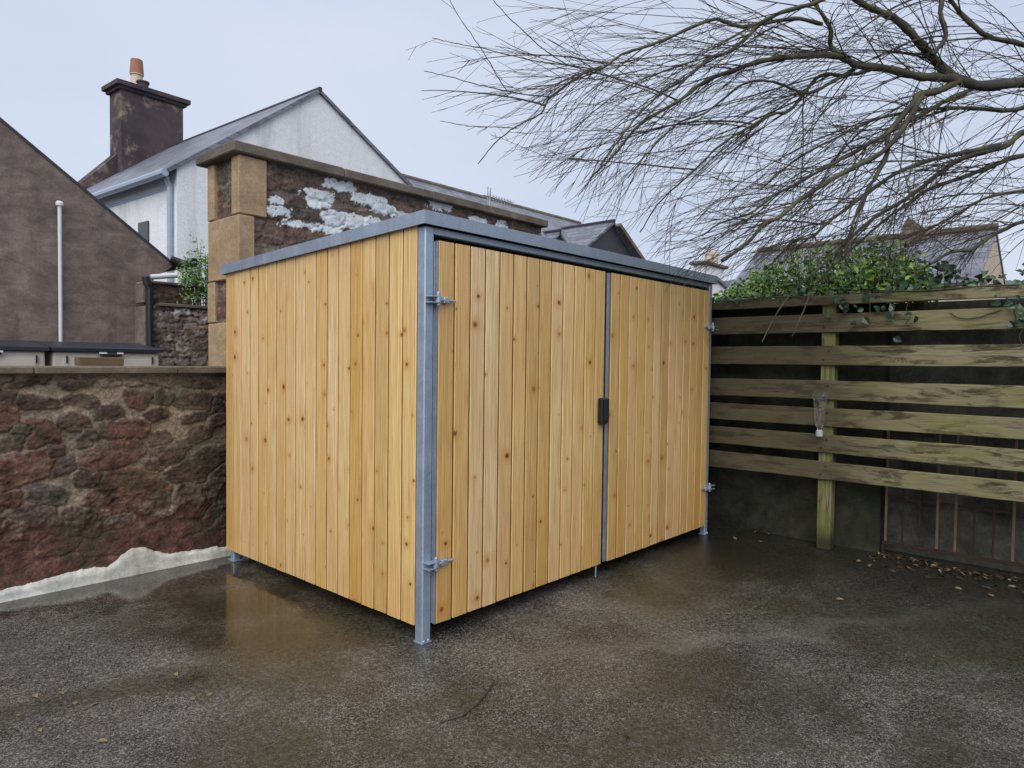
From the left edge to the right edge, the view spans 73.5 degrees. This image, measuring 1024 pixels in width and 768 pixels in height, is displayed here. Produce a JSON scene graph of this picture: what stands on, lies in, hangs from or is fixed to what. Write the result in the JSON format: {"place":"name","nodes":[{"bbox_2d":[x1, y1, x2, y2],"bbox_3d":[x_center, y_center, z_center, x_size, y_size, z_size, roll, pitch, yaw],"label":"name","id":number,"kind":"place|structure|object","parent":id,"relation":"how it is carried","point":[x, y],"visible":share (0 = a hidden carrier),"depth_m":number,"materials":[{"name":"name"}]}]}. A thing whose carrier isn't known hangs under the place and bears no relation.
{"place":"outdoors","nodes":[
{"label":"outdoors","id":0,"kind":"place"},
{"bbox_2d":[0,117,198,346],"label":"rendered building","id":1,"kind":"structure","parent":0,"point":[78,261],"depth_m":7.09,"materials":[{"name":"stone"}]},
{"bbox_2d":[78,58,412,305],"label":"white house","id":2,"kind":"structure","parent":0,"point":[147,179],"depth_m":15.38,"materials":[{"name":"paint"}]},
{"bbox_2d":[138,221,148,240],"bbox_3d":[-7.459,-2.979,13.877,0.450,0.600,0.020,2,2,38],"label":"window","id":3,"kind":"structure","parent":2,"relation":"in","point":[143,227],"depth_m":13.82,"materials":[{"name":"grey glass"}]},
{"bbox_2d":[196,140,547,365],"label":"stone wall","id":4,"kind":"structure","parent":0,"point":[261,200],"depth_m":6.34,"materials":[{"name":"stone"}]},
{"bbox_2d":[0,509,1023,767],"bbox_3d":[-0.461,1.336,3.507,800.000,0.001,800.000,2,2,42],"label":"ground","id":5,"kind":"structure","parent":0,"point":[718,647],"depth_m":3.24,"materials":[{"name":"grey asphalt"}]},
{"bbox_2d":[0,366,230,602],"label":"stone wall","id":6,"kind":"structure","parent":5,"relation":"on","point":[107,473],"depth_m":4.46,"materials":[{"name":"stone"}]},
{"bbox_2d":[74,357,123,365],"bbox_3d":[-2.800,-0.153,4.654,0.100,0.056,0.273,2,2,42],"label":"wood block","id":7,"kind":"object","parent":6,"relation":"on","point":[97,361],"depth_m":4.61,"materials":[{"name":"brown wood"}]},
{"bbox_2d":[440,679,494,722],"bbox_3d":[-0.163,1.352,2.924,0.057,0.008,0.427,2,2,29],"label":"fallen twig","id":8,"kind":"object","parent":5,"relation":"on","point":[472,707],"visible":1,"depth_m":2.86,"materials":[{"name":"brown wood"}]},
{"bbox_2d":[220,209,718,644],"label":"timber shed","id":9,"kind":"structure","parent":5,"relation":"on","point":[432,417],"depth_m":4.10,"materials":[{"name":"wood"}]},
{"bbox_2d":[423,241,608,623],"bbox_3d":[0.093,0.288,4.059,0.094,2.063,1.587,2,2,42],"label":"door","id":10,"kind":"structure","parent":9,"relation":"in","point":[520,410],"depth_m":3.95,"materials":[{"name":"wood"}]},
{"bbox_2d":[601,273,718,561],"bbox_3d":[1.178,0.222,5.271,0.085,1.981,1.611,2,2,42],"label":"door","id":11,"kind":"structure","parent":9,"relation":"in","point":[656,349],"depth_m":5.13,"materials":[{"name":"wood"}]},
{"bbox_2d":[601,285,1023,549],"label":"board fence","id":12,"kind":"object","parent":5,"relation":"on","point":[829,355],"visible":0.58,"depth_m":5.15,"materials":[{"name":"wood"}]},
{"bbox_2d":[812,393,827,436],"bbox_3d":[2.394,0.240,5.334,0.113,0.337,0.113,0,2,-11],"label":"plastic bottle","id":13,"kind":"object","parent":12,"relation":"hanging from","point":[820,402],"visible":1,"depth_m":5.30,"materials":[{"name":"white"}]},
{"bbox_2d":[712,257,1023,345],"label":"ivy","id":14,"kind":"object","parent":12,"relation":"on","point":[967,282],"visible":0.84,"depth_m":5.05,"materials":[{"name":"green plant"}]},
{"bbox_2d":[721,218,1007,303],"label":"slate cottage","id":15,"kind":"structure","parent":5,"relation":"on","point":[982,260],"depth_m":17.21,"materials":[{"name":"tile"}]},
{"bbox_2d":[707,298,1023,572],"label":"concrete wall","id":16,"kind":"structure","parent":5,"relation":"on","point":[776,504],"depth_m":5.41,"materials":[{"name":"grey concrete"}]},
{"bbox_2d":[857,552,1023,586],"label":"leaf litter","id":17,"kind":"object","parent":5,"relation":"on","point":[934,564],"visible":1,"depth_m":4.91,"materials":[{"name":"brown plant"}]},
{"bbox_2d":[881,431,1023,567],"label":"iron grille","id":18,"kind":"object","parent":5,"relation":"on","point":[1014,513],"visible":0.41,"depth_m":5.03,"materials":[{"name":"brown metal"}]},
{"bbox_2d":[0,0,1023,280],"label":"sky","id":19,"kind":"structure","parent":0,"point":[232,59],"materials":[{"name":"white"}]},
{"bbox_2d":[401,173,645,259],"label":"slate house","id":20,"kind":"structure","parent":0,"point":[561,228],"depth_m":22.29,"materials":[{"name":"stone"}]},
{"bbox_2d":[689,251,728,297],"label":"white house","id":21,"kind":"structure","parent":0,"point":[720,286],"depth_m":24.96,"materials":[{"name":"paint"}]},
{"bbox_2d":[724,279,1023,298],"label":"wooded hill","id":22,"kind":"structure","parent":0,"point":[729,282],"depth_m":81.70,"materials":[{"name":"plant"}]},
{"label":"raised garden soil","id":23,"kind":"structure","parent":0,"visible":0},
{"bbox_2d":[405,0,1023,341],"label":"willow tree","id":24,"kind":"object","parent":23,"relation":"on","point":[949,76],"visible":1,"depth_m":4.83,"materials":[{"name":"brown plant"}]},
{"bbox_2d":[713,235,947,306],"bbox_3d":[2.636,-0.989,6.106,2.292,0.744,1.112,2,2,42],"label":"evergreen shrub","id":25,"kind":"object","parent":23,"relation":"on","point":[829,280],"visible":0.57,"depth_m":5.75,"materials":[{"name":"green plant"}]},
{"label":"garden terrace","id":26,"kind":"structure","parent":0,"visible":0},
{"bbox_2d":[0,340,49,365],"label":"storage box","id":27,"kind":"object","parent":26,"relation":"on","point":[20,353],"visible":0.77,"depth_m":5.56,"materials":[{"name":"beige plastic"}]},
{"bbox_2d":[31,341,162,365],"bbox_3d":[-3.757,0.038,6.216,0.700,0.840,0.882,2,2,42],"label":"storage box","id":28,"kind":"object","parent":26,"relation":"on","point":[60,353],"visible":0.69,"depth_m":6.03,"materials":[{"name":"beige plastic"}]},
{"bbox_2d":[135,281,210,365],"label":"stone wall","id":29,"kind":"structure","parent":26,"relation":"on","point":[180,334],"depth_m":7.56,"materials":[{"name":"stone"}]},
{"bbox_2d":[176,234,210,305],"bbox_3d":[-3.582,-1.277,7.787,0.484,0.842,0.966,0,2,-12],"label":"weed bush","id":30,"kind":"object","parent":29,"relation":"on","point":[196,279],"visible":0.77,"depth_m":7.75,"materials":[{"name":"green plant"}]}
]}

